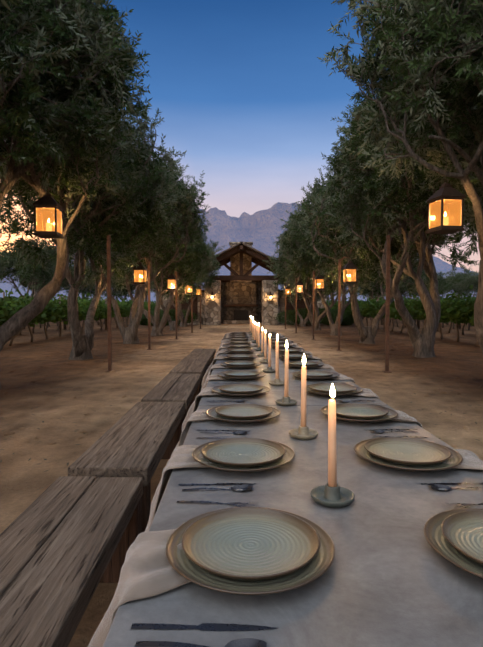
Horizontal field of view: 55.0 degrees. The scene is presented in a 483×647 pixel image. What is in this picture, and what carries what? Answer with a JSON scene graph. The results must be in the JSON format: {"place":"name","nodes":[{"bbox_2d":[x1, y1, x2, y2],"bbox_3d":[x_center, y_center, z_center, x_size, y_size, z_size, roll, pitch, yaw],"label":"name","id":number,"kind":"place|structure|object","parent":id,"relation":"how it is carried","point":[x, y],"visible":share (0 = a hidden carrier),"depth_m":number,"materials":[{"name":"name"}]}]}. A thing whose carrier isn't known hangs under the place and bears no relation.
{"place":"outdoors","nodes":[
{"label":"outdoors","id":0,"kind":"place"},
{"bbox_2d":[32,190,63,238],"bbox_3d":[-2.655,-1.519,6.385,0.326,0.648,0.326,0,2,-5],"label":"lantern","id":1,"kind":"object","parent":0,"point":[47,202],"visible":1,"depth_m":6.27,"materials":[{"name":"black metal"}]},
{"bbox_2d":[169,357,209,378],"bbox_3d":[-0.694,0.611,6.497,0.405,0.102,1.600,0,2,-1],"label":"bench seat","id":2,"kind":"object","parent":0,"point":[192,365],"visible":0.81,"depth_m":6.29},
{"bbox_2d":[186,348,215,361],"bbox_3d":[-0.699,0.555,8.186,0.401,0.090,1.580,0,2,0],"label":"bench seat","id":3,"kind":"object","parent":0,"point":[200,352],"visible":0.73,"depth_m":8.18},
{"bbox_2d":[0,202,475,302],"bbox_3d":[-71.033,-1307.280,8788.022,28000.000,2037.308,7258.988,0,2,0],"label":"mountain range","id":4,"kind":"structure","parent":0,"point":[261,230],"depth_m":7988.27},
{"bbox_2d":[153,290,325,318],"bbox_3d":[-0.022,-1.358,33.230,12.300,2.050,1.400,0,2,0],"label":"barn wing timber","id":5,"kind":"object","parent":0,"point":[289,306],"visible":0.19,"depth_m":32.85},
{"bbox_2d":[0,0,480,271],"label":"sky","id":6,"kind":"structure","parent":0,"point":[242,87],"materials":[{"name":"blue"}]},
{"bbox_2d":[0,317,482,646],"bbox_3d":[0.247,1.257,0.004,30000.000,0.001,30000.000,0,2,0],"label":"ground","id":7,"kind":"structure","parent":0,"point":[23,480],"depth_m":7.51,"materials":[{"name":"soil"}]},
{"bbox_2d":[0,0,21,73],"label":"olive tree","id":8,"kind":"object","parent":7,"relation":"on","point":[4,3],"visible":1,"depth_m":3.41,"materials":[{"name":"green plant"}]},
{"bbox_2d":[0,290,67,334],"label":"vine row","id":9,"kind":"object","parent":7,"relation":"on","point":[6,291],"depth_m":20.78,"materials":[{"name":"plant"}]},
{"bbox_2d":[0,238,69,298],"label":"tree","id":10,"kind":"object","parent":7,"relation":"on","point":[46,275],"visible":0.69,"depth_m":59.06,"materials":[{"name":"green plant"}]},
{"bbox_2d":[17,276,69,298],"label":"tree","id":11,"kind":"object","parent":7,"relation":"on","point":[26,286],"visible":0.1,"depth_m":87.90,"materials":[{"name":"green plant"}]},
{"bbox_2d":[0,288,113,345],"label":"vine row","id":12,"kind":"object","parent":7,"relation":"on","point":[53,311],"visible":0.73,"depth_m":17.72,"materials":[{"name":"green plant"}]},
{"bbox_2d":[0,0,151,388],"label":"olive tree","id":13,"kind":"object","parent":7,"relation":"on","point":[65,91],"visible":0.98,"depth_m":6.32,"materials":[{"name":"green plant"}]},
{"bbox_2d":[0,156,64,201],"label":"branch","id":14,"kind":"object","parent":13,"relation":"hanging from","point":[15,178],"visible":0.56,"depth_m":6.53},
{"bbox_2d":[54,262,111,298],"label":"tree","id":15,"kind":"object","parent":7,"relation":"on","point":[85,290],"visible":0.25,"depth_m":65.23,"materials":[{"name":"green plant"}]},
{"bbox_2d":[0,104,186,359],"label":"olive tree","id":16,"kind":"object","parent":7,"relation":"on","point":[141,202],"visible":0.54,"depth_m":10.47,"materials":[{"name":"green plant"}]},
{"bbox_2d":[105,235,114,371],"bbox_3d":[-2.545,-0.273,8.932,0.140,2.820,0.140,0,2,0],"label":"lantern pole","id":17,"kind":"object","parent":7,"relation":"on","point":[109,303],"visible":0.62,"depth_m":8.90,"materials":[{"name":"metal"}]},
{"bbox_2d":[101,282,135,299],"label":"tree","id":18,"kind":"object","parent":7,"relation":"on","point":[116,295],"visible":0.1,"depth_m":81.84,"materials":[{"name":"green plant"}]},
{"bbox_2d":[99,497,141,582],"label":"bench legs","id":19,"kind":"object","parent":7,"relation":"on","point":[131,533],"depth_m":2.10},
{"bbox_2d":[0,476,142,646],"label":"bench seat","id":20,"kind":"object","parent":19,"relation":"on","point":[60,537],"visible":1,"depth_m":1.52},
{"bbox_2d":[100,298,155,328],"bbox_3d":[-7.616,-1.016,35.877,2.215,2.002,20.289,0,2,0],"label":"vine row","id":21,"kind":"object","parent":7,"relation":"on","point":[125,308],"visible":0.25,"depth_m":29.31,"materials":[{"name":"green plant"}]},
{"bbox_2d":[113,268,152,301],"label":"tree","id":22,"kind":"object","parent":7,"relation":"on","point":[126,291],"depth_m":68.26,"materials":[{"name":"green plant"}]},
{"bbox_2d":[140,258,151,349],"bbox_3d":[-2.709,-0.425,13.037,0.140,2.830,1.323,0,2,0],"label":"lantern pole","id":23,"kind":"object","parent":7,"relation":"on","point":[149,326],"visible":0.92,"depth_m":13.60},
{"bbox_2d":[132,262,146,284],"bbox_3d":[-2.703,-1.367,12.344,0.326,0.648,0.326,0,2,1],"label":"lantern","id":24,"kind":"object","parent":23,"relation":"hanging from","point":[141,269],"visible":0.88,"depth_m":12.22,"materials":[{"name":"metal"}]},
{"bbox_2d":[85,137,209,343],"bbox_3d":[-3.841,-2.794,15.777,5.454,7.298,5.718,1,2,26],"label":"olive tree","id":25,"kind":"object","parent":7,"relation":"on","point":[187,205],"visible":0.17,"depth_m":15.81,"materials":[{"name":"green plant"}]},
{"bbox_2d":[142,415,183,531],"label":"bench legs","id":26,"kind":"object","parent":7,"relation":"on","point":[146,495],"visible":0.06,"depth_m":2.38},
{"bbox_2d":[68,402,184,485],"bbox_3d":[-0.670,0.735,3.105,0.403,0.099,1.610,0,2,0],"label":"bench seat","id":27,"kind":"object","parent":26,"relation":"on","point":[134,440],"visible":0.81,"depth_m":2.69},
{"bbox_2d":[114,206,226,335],"bbox_3d":[-3.575,-2.604,20.263,5.103,6.573,5.030,1,2,19],"label":"olive tree","id":28,"kind":"object","parent":7,"relation":"on","point":[190,264],"visible":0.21,"depth_m":20.32,"materials":[{"name":"green plant"}]},
{"bbox_2d":[173,270,176,338],"bbox_3d":[-2.513,-0.579,17.336,0.140,2.830,1.323,0,2,0],"label":"lantern pole","id":29,"kind":"object","parent":7,"relation":"on","point":[176,301],"visible":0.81,"depth_m":17.89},
{"bbox_2d":[167,272,175,289],"bbox_3d":[-2.508,-1.521,16.643,0.326,0.648,0.326,0,2,-2],"label":"lantern","id":30,"kind":"object","parent":29,"relation":"hanging from","point":[170,277],"visible":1,"depth_m":16.51,"materials":[{"name":"metal"}]},
{"bbox_2d":[144,241,215,329],"bbox_3d":[-3.829,-2.334,25.019,4.631,5.688,4.138,-2,3,-41],"label":"olive tree","id":31,"kind":"object","parent":7,"relation":"on","point":[172,325],"visible":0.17,"depth_m":24.79,"materials":[{"name":"green plant"}]},
{"bbox_2d":[154,242,220,326],"bbox_3d":[-3.653,-2.805,29.382,4.938,6.302,4.710,-1,2,-26],"label":"olive tree","id":32,"kind":"object","parent":7,"relation":"on","point":[211,270],"visible":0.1,"depth_m":29.29,"materials":[{"name":"green plant"}]},
{"bbox_2d":[184,384,199,419],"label":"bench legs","id":33,"kind":"object","parent":7,"relation":"on","point":[197,392],"visible":0.02,"depth_m":5.50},
{"bbox_2d":[141,373,200,408],"bbox_3d":[-0.678,0.673,4.803,0.399,0.092,1.590,0,2,-1],"label":"bench seat","id":34,"kind":"object","parent":33,"relation":"on","point":[175,387],"visible":0.79,"depth_m":4.52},
{"bbox_2d":[156,242,325,324],"bbox_3d":[-0.027,-3.012,33.871,12.100,6.110,4.000,0,2,0],"label":"barn stonework","id":35,"kind":"object","parent":7,"relation":"on","point":[211,310],"visible":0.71,"depth_m":31.98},
{"bbox_2d":[209,275,278,306],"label":"barn beams","id":36,"kind":"structure","parent":35,"relation":"on","point":[229,278],"depth_m":32.17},
{"bbox_2d":[213,245,274,274],"bbox_3d":[-0.022,-4.205,33.228,8.033,2.285,5.000,0,2,0],"label":"roof truss","id":37,"kind":"object","parent":36,"relation":"on","point":[224,259],"visible":0.42,"depth_m":32.18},
{"bbox_2d":[215,241,274,261],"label":"barn roof","id":38,"kind":"structure","parent":37,"relation":"on","point":[247,246],"depth_m":30.70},
{"bbox_2d":[0,326,481,488],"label":"fallen leaves","id":39,"kind":"object","parent":7,"relation":"on","point":[187,352],"visible":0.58,"depth_m":8.04,"materials":[{"name":"brown plant"}]},
{"bbox_2d":[0,343,482,479],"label":"dirt clods","id":40,"kind":"object","parent":7,"relation":"on","point":[113,371],"visible":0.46,"depth_m":8.11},
{"bbox_2d":[221,282,261,322],"bbox_3d":[-0.038,-1.604,35.198,5.100,3.200,1.150,0,2,0],"label":"barn inner stonework","id":41,"kind":"object","parent":7,"relation":"on","point":[241,292],"visible":0.35,"depth_m":34.63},
{"bbox_2d":[234,310,247,320],"bbox_3d":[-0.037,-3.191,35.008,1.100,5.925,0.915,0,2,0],"label":"fireplace opening","id":42,"kind":"object","parent":41,"relation":"in","point":[240,315],"visible":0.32,"depth_m":34.64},
{"bbox_2d":[139,307,353,325],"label":"barn shrubs","id":43,"kind":"object","parent":7,"relation":"on","point":[348,319],"visible":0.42,"depth_m":30.94,"materials":[{"name":"green plant"}]},
{"bbox_2d":[103,334,482,646],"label":"tablecloth","id":44,"kind":"object","parent":7,"relation":"on","point":[391,576],"visible":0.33,"depth_m":0.99,"materials":[{"name":"fabric"}]},
{"bbox_2d":[88,529,190,646],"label":"napkin","id":45,"kind":"object","parent":44,"relation":"on","point":[148,570],"visible":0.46,"depth_m":0.89,"materials":[{"name":"fabric"}]},
{"bbox_2d":[145,445,213,531],"bbox_3d":[-0.155,0.615,1.526,0.362,0.367,0.288,0,2,2],"label":"napkin","id":46,"kind":"object","parent":44,"relation":"on","point":[182,457],"visible":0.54,"depth_m":1.49,"materials":[{"name":"fabric"}]},
{"bbox_2d":[171,409,216,457],"bbox_3d":[-0.153,0.575,2.138,0.362,0.332,0.265,0,2,4],"label":"napkin","id":47,"kind":"object","parent":44,"relation":"on","point":[199,415],"visible":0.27,"depth_m":2.06,"materials":[{"name":"fabric"}]},
{"bbox_2d":[134,638,266,646],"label":"spoon","id":48,"kind":"object","parent":44,"relation":"on","point":[247,642],"visible":1,"depth_m":0.69,"materials":[{"name":"grey metal"}]},
{"bbox_2d":[182,387,221,430],"bbox_3d":[-0.186,0.559,2.700,0.382,0.340,0.288,1,2,28],"label":"napkin","id":49,"kind":"object","parent":44,"relation":"on","point":[207,391],"visible":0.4,"depth_m":2.64,"materials":[{"name":"fabric"}]},
{"bbox_2d":[131,623,277,630],"bbox_3d":[-0.058,0.479,0.732,0.232,0.001,0.017,0,2,2],"label":"knife","id":50,"kind":"object","parent":44,"relation":"on","point":[221,627],"visible":1,"depth_m":0.73,"materials":[{"name":"grey metal"}]},
{"bbox_2d":[202,375,227,389],"bbox_3d":[-0.162,0.524,3.295,0.364,0.313,0.255,0,2,-4],"label":"napkin","id":51,"kind":"object","parent":44,"relation":"on","point":[212,377],"visible":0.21,"depth_m":3.20,"materials":[{"name":"fabric"}]},
{"bbox_2d":[178,483,253,485],"bbox_3d":[-0.063,0.458,1.321,0.232,0.001,0.017,0,2,-1],"label":"knife","id":52,"kind":"object","parent":44,"relation":"on","point":[217,484],"visible":1,"depth_m":1.32,"materials":[{"name":"grey metal"}]},
{"bbox_2d":[176,501,257,506],"bbox_3d":[-0.062,0.461,1.191,0.212,0.008,0.029,0,2,5],"label":"fork","id":53,"kind":"object","parent":44,"relation":"on","point":[233,503],"visible":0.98,"depth_m":1.19,"materials":[{"name":"grey metal"}]},
{"bbox_2d":[201,356,232,385],"bbox_3d":[-0.201,0.455,4.501,0.420,0.259,0.272,-1,2,-15],"label":"napkin","id":54,"kind":"object","parent":44,"relation":"on","point":[209,368],"visible":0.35,"depth_m":4.39,"materials":[{"name":"fabric"}]},
{"bbox_2d":[182,484,252,490],"bbox_3d":[-0.066,0.457,1.280,0.196,0.010,0.043,0,2,-2],"label":"spoon","id":55,"kind":"object","parent":44,"relation":"on","point":[244,487],"visible":0.98,"depth_m":1.28,"materials":[{"name":"grey metal"}]},
{"bbox_2d":[222,355,257,359],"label":"charger","id":56,"kind":"object","parent":44,"relation":"on","point":[255,356],"visible":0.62,"depth_m":4.33,"materials":[{"name":"ceramic"}]},
{"bbox_2d":[226,354,253,357],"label":"plate","id":57,"kind":"object","parent":56,"relation":"on","point":[239,356],"visible":0.94,"depth_m":4.51,"materials":[{"name":"ceramic"}]},
{"bbox_2d":[220,362,260,367],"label":"charger","id":58,"kind":"object","parent":44,"relation":"on","point":[255,365],"visible":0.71,"depth_m":3.77,"materials":[{"name":"ceramic"}]},
{"bbox_2d":[224,361,256,365],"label":"plate","id":59,"kind":"object","parent":58,"relation":"on","point":[240,363],"visible":1,"depth_m":3.95,"materials":[{"name":"ceramic"}]},
{"bbox_2d":[211,385,270,395],"bbox_3d":[-0.003,0.391,2.695,0.346,0.023,0.346,0,2,-6],"label":"charger","id":60,"kind":"object","parent":44,"relation":"on","point":[265,389],"visible":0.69,"depth_m":2.62,"materials":[{"name":"ceramic"}]},
{"bbox_2d":[219,384,263,393],"bbox_3d":[-0.002,0.383,2.698,0.261,0.023,0.261,0,2,-4],"label":"plate","id":61,"kind":"object","parent":60,"relation":"on","point":[240,388],"visible":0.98,"depth_m":2.74,"materials":[{"name":"ceramic"}]},
{"bbox_2d":[217,371,266,378],"bbox_3d":[0.001,0.369,3.292,0.354,0.024,0.354,-1,2,-23],"label":"charger","id":62,"kind":"object","parent":44,"relation":"on","point":[262,374],"visible":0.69,"depth_m":3.22,"materials":[{"name":"ceramic"}]},
{"bbox_2d":[223,370,259,377],"bbox_3d":[0.002,0.361,3.293,0.269,0.024,0.269,0,2,5],"label":"plate","id":63,"kind":"object","parent":62,"relation":"on","point":[241,373],"visible":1,"depth_m":3.34,"materials":[{"name":"ceramic"}]},
{"bbox_2d":[192,439,294,471],"bbox_3d":[0.007,0.433,1.522,0.337,0.023,0.337,0,2,-9],"label":"charger","id":64,"kind":"object","parent":44,"relation":"on","point":[288,456],"visible":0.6,"depth_m":1.44,"materials":[{"name":"ceramic"}]},
{"bbox_2d":[201,438,285,466],"bbox_3d":[0.006,0.424,1.520,0.278,0.024,0.278,2,3,43],"label":"plate","id":65,"kind":"object","parent":64,"relation":"on","point":[243,452],"visible":1,"depth_m":1.54,"materials":[{"name":"ceramic"}]},
{"bbox_2d":[206,404,280,422],"bbox_3d":[0.007,0.412,2.109,0.340,0.023,0.340,1,2,30],"label":"charger","id":66,"kind":"object","parent":44,"relation":"on","point":[272,415],"visible":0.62,"depth_m":2.04,"materials":[{"name":"ceramic"}]},
{"bbox_2d":[215,404,272,418],"bbox_3d":[0.011,0.404,2.112,0.264,0.023,0.264,1,2,22],"label":"plate","id":67,"kind":"object","parent":66,"relation":"on","point":[243,411],"visible":1,"depth_m":2.14,"materials":[{"name":"ceramic"}]},
{"bbox_2d":[166,507,334,594],"bbox_3d":[0.018,0.454,0.940,0.338,0.023,0.338,0,2,4],"label":"charger","id":68,"kind":"object","parent":44,"relation":"on","point":[313,569],"visible":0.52,"depth_m":0.85,"materials":[{"name":"ceramic"}]},
{"bbox_2d":[181,508,319,579],"bbox_3d":[0.019,0.445,0.941,0.279,0.024,0.279,0,2,-7],"label":"plate","id":69,"kind":"object","parent":68,"relation":"on","point":[250,543],"visible":0.98,"depth_m":0.94,"materials":[{"name":"ceramic"}]},
{"bbox_2d":[268,378,283,385],"bbox_3d":[0.231,0.378,3.005,0.115,0.042,0.115,0,2,10],"label":"candle holder","id":70,"kind":"object","parent":44,"relation":"on","point":[276,382],"visible":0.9,"depth_m":2.98,"materials":[{"name":"ceramic"}]},
{"bbox_2d":[275,340,278,378],"bbox_3d":[0.231,0.237,3.001,0.023,0.256,0.023,0,2,0],"label":"taper candle","id":71,"kind":"object","parent":70,"relation":"on","point":[277,361],"visible":0.9,"depth_m":2.99,"materials":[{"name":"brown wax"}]},
{"bbox_2d":[275,396,296,405],"bbox_3d":[0.232,0.400,2.405,0.115,0.042,0.115,-1,2,-27],"label":"candle holder","id":72,"kind":"object","parent":44,"relation":"on","point":[285,401],"visible":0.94,"depth_m":2.39,"materials":[{"name":"ceramic"}]},
{"bbox_2d":[284,349,288,396],"bbox_3d":[0.234,0.260,2.400,0.023,0.253,0.022,1,2,0],"label":"taper candle","id":73,"kind":"object","parent":72,"relation":"on","point":[286,383],"visible":0.96,"depth_m":2.39,"materials":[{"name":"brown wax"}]},
{"bbox_2d":[282,362,323,367],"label":"charger","id":74,"kind":"object","parent":44,"relation":"on","point":[319,364],"visible":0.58,"depth_m":3.76,"materials":[{"name":"ceramic"}]},
{"bbox_2d":[289,361,318,365],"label":"plate","id":75,"kind":"object","parent":74,"relation":"on","point":[300,363],"visible":0.88,"depth_m":3.95,"materials":[{"name":"ceramic"}]},
{"bbox_2d":[289,425,317,439],"bbox_3d":[0.241,0.421,1.806,0.115,0.042,0.115,1,2,17],"label":"candle holder","id":76,"kind":"object","parent":44,"relation":"on","point":[303,433],"visible":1,"depth_m":1.79,"materials":[{"name":"ceramic"}]},
{"bbox_2d":[301,365,305,426],"bbox_3d":[0.242,0.285,1.803,0.022,0.245,0.023,0,1,0],"label":"taper candle","id":77,"kind":"object","parent":76,"relation":"on","point":[303,396],"visible":0.88,"depth_m":1.79,"materials":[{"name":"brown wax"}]},
{"bbox_2d":[291,371,338,378],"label":"charger","id":78,"kind":"object","parent":44,"relation":"on","point":[298,376],"visible":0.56,"depth_m":3.20,"materials":[{"name":"ceramic"}]},
{"bbox_2d":[296,370,332,377],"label":"plate","id":79,"kind":"object","parent":78,"relation":"on","point":[315,374],"visible":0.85,"depth_m":3.32,"materials":[{"name":"ceramic"}]},
{"bbox_2d":[310,483,354,507],"bbox_3d":[0.237,0.442,1.211,0.115,0.042,0.115,0,2,1],"label":"candle holder","id":80,"kind":"object","parent":44,"relation":"on","point":[326,495],"visible":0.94,"depth_m":1.20,"materials":[{"name":"ceramic"}]},
{"bbox_2d":[328,399,336,486],"bbox_3d":[0.236,0.313,1.207,0.022,0.233,0.022,-1,2,0],"label":"taper candle","id":81,"kind":"object","parent":80,"relation":"on","point":[332,467],"visible":0.96,"depth_m":1.20,"materials":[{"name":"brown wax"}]},
{"bbox_2d":[306,384,362,395],"bbox_3d":[0.531,0.391,2.708,0.347,0.023,0.347,-2,3,-42],"label":"charger","id":82,"kind":"object","parent":44,"relation":"on","point":[308,389],"visible":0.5,"depth_m":2.62,"materials":[{"name":"ceramic"}]},
{"bbox_2d":[309,383,356,393],"bbox_3d":[0.531,0.382,2.708,0.275,0.024,0.275,-2,3,-38],"label":"plate","id":83,"kind":"object","parent":82,"relation":"on","point":[339,388],"visible":0.96,"depth_m":2.74,"materials":[{"name":"ceramic"}]},
{"bbox_2d":[320,403,397,421],"bbox_3d":[0.533,0.412,2.117,0.345,0.023,0.345,2,3,41],"label":"charger","id":84,"kind":"object","parent":44,"relation":"on","point":[324,411],"visible":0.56,"depth_m":2.04,"materials":[{"name":"ceramic"}]},
{"bbox_2d":[336,403,388,418],"bbox_3d":[0.532,0.404,2.114,0.266,0.023,0.266,-1,2,-25],"label":"plate","id":85,"kind":"object","parent":84,"relation":"on","point":[359,411],"visible":0.88,"depth_m":2.14,"materials":[{"name":"ceramic"}]},
{"bbox_2d":[353,388,379,399],"bbox_3d":[0.693,0.542,2.689,0.364,0.305,0.293,0,2,4],"label":"napkin","id":86,"kind":"object","parent":44,"relation":"on","point":[366,392],"visible":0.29,"depth_m":2.61,"materials":[{"name":"fabric"}]},
{"bbox_2d":[386,410,422,427],"bbox_3d":[0.712,0.553,2.142,0.393,0.288,0.255,1,2,23],"label":"napkin","id":87,"kind":"object","parent":44,"relation":"on","point":[402,416],"visible":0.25,"depth_m":2.06,"materials":[{"name":"fabric"}]},
{"bbox_2d":[354,437,462,470],"bbox_3d":[0.543,0.433,1.528,0.338,0.023,0.338,0,2,0],"label":"charger","id":88,"kind":"object","parent":44,"relation":"on","point":[360,450],"visible":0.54,"depth_m":1.45,"materials":[{"name":"ceramic"}]},
{"bbox_2d":[364,437,451,464],"bbox_3d":[0.545,0.424,1.531,0.273,0.024,0.273,0,2,11],"label":"plate","id":89,"kind":"object","parent":88,"relation":"on","point":[405,451],"visible":1,"depth_m":1.55,"materials":[{"name":"ceramic"}]},
{"bbox_2d":[424,508,482,578],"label":"charger","id":90,"kind":"object","parent":44,"relation":"on","point":[439,543],"visible":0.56,"depth_m":0.95,"materials":[{"name":"ceramic"}]},
{"bbox_2d":[441,510,482,564],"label":"plate","id":91,"kind":"object","parent":90,"relation":"on","point":[462,532],"visible":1,"depth_m":0.99,"materials":[{"name":"ceramic"}]},
{"bbox_2d":[428,484,482,490],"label":"spoon","id":92,"kind":"object","parent":44,"relation":"on","point":[436,486],"visible":0.98,"depth_m":1.29,"materials":[{"name":"grey metal"}]},
{"bbox_2d":[442,449,482,469],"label":"napkin","id":93,"kind":"object","parent":44,"relation":"on","point":[471,460],"visible":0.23,"depth_m":1.48,"materials":[{"name":"fabric"}]},
{"bbox_2d":[272,261,332,326],"bbox_3d":[4.048,-2.363,29.599,4.400,5.403,3.931,2,3,45],"label":"olive tree","id":94,"kind":"object","parent":7,"relation":"on","point":[303,322],"visible":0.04,"depth_m":29.41,"materials":[{"name":"green plant"}]},
{"bbox_2d":[263,230,342,329],"bbox_3d":[3.955,-2.652,25.043,4.903,6.316,4.833,2,3,44],"label":"olive tree","id":95,"kind":"object","parent":7,"relation":"on","point":[286,276],"visible":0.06,"depth_m":24.71,"materials":[{"name":"green plant"}]},
{"bbox_2d":[311,270,319,339],"bbox_3d":[2.768,-0.574,17.179,0.140,2.830,1.323,0,2,0],"label":"lantern pole","id":96,"kind":"object","parent":7,"relation":"on","point":[314,272],"visible":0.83,"depth_m":17.73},
{"bbox_2d":[314,272,324,289],"bbox_3d":[2.773,-1.515,16.486,0.326,0.648,0.326,0,2,-3],"label":"lantern","id":97,"kind":"object","parent":96,"relation":"hanging from","point":[319,279],"visible":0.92,"depth_m":16.36,"materials":[{"name":"metal"}]},
{"bbox_2d":[276,200,379,335],"bbox_3d":[4.133,-2.705,20.380,5.302,6.767,5.057,0,2,-12],"label":"olive tree","id":98,"kind":"object","parent":7,"relation":"on","point":[296,241],"visible":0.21,"depth_m":20.04,"materials":[{"name":"green plant"}]},
{"bbox_2d":[336,257,349,350],"bbox_3d":[2.824,-0.416,12.782,0.140,2.830,1.323,0,2,0],"label":"lantern pole","id":99,"kind":"object","parent":7,"relation":"on","point":[339,287],"visible":0.96,"depth_m":13.33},
{"bbox_2d":[342,261,357,283],"bbox_3d":[2.829,-1.358,12.089,0.326,0.648,0.326,0,2,-1],"label":"lantern","id":100,"kind":"object","parent":99,"relation":"hanging from","point":[349,266],"visible":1,"depth_m":11.96,"materials":[{"name":"metal"}]},
{"bbox_2d":[326,297,379,325],"bbox_3d":[7.583,-1.087,35.997,2.215,2.136,20.289,0,2,0],"label":"vine row","id":101,"kind":"object","parent":7,"relation":"on","point":[363,308],"visible":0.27,"depth_m":28.08,"materials":[{"name":"green plant"}]},
{"bbox_2d":[289,164,436,343],"bbox_3d":[4.441,-2.403,15.655,5.326,6.541,4.758,0,2,-9],"label":"olive tree","id":102,"kind":"object","parent":7,"relation":"on","point":[317,214],"visible":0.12,"depth_m":15.47,"materials":[{"name":"green plant"}]},
{"bbox_2d":[357,274,401,299],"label":"tree","id":103,"kind":"object","parent":7,"relation":"on","point":[373,293],"visible":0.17,"depth_m":57.38,"materials":[{"name":"green plant"}]},
{"bbox_2d":[382,235,391,372],"bbox_3d":[2.795,-0.271,8.876,0.140,2.820,0.140,0,2,0],"label":"lantern pole","id":104,"kind":"object","parent":7,"relation":"on","point":[387,312],"visible":0.79,"depth_m":8.84,"materials":[{"name":"metal"}]},
{"bbox_2d":[359,257,423,298],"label":"tree","id":105,"kind":"object","parent":7,"relation":"on","point":[382,288],"depth_m":55.58,"materials":[{"name":"green plant"}]},
{"bbox_2d":[317,0,482,353],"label":"olive tree","id":106,"kind":"object","parent":7,"relation":"on","point":[428,58],"visible":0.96,"depth_m":6.18,"materials":[{"name":"green plant"}]},
{"bbox_2d":[320,80,481,357],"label":"olive tree","id":107,"kind":"object","parent":7,"relation":"on","point":[387,203],"visible":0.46,"depth_m":11.42,"materials":[{"name":"green plant"}]},
{"bbox_2d":[399,270,429,298],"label":"tree","id":108,"kind":"object","parent":7,"relation":"on","point":[424,277],"visible":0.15,"depth_m":64.68,"materials":[{"name":"green plant"}]},
{"bbox_2d":[363,284,478,344],"bbox_3d":[7.745,-0.357,16.011,2.215,2.107,20.289,0,2,0],"label":"vine row","id":109,"kind":"object","parent":7,"relation":"on","point":[458,311],"visible":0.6,"depth_m":16.91,"materials":[{"name":"green plant"}]},
{"bbox_2d":[408,271,451,299],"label":"tree","id":110,"kind":"object","parent":7,"relation":"on","point":[442,283],"visible":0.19,"depth_m":78.22,"materials":[{"name":"green plant"}]},
{"bbox_2d":[404,294,466,334],"bbox_3d":[10.044,-0.312,16.031,2.215,2.013,20.289,0,2,0],"label":"vine row","id":111,"kind":"object","parent":7,"relation":"on","point":[450,320],"depth_m":22.08,"materials":[{"name":"plant"}]},
{"bbox_2d":[445,266,478,298],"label":"tree","id":112,"kind":"object","parent":7,"relation":"on","point":[461,283],"visible":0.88,"depth_m":92.20,"materials":[{"name":"green plant"}]},
{"bbox_2d":[426,179,465,233],"bbox_3d":[2.520,-1.456,5.729,0.326,0.648,0.326,0,2,-11],"label":"lantern","id":113,"kind":"object","parent":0,"point":[447,194],"visible":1,"depth_m":5.64,"materials":[{"name":"black metal"}]},
{"bbox_2d":[428,135,482,185],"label":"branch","id":114,"kind":"object","parent":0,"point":[468,159],"visible":0.96,"depth_m":5.92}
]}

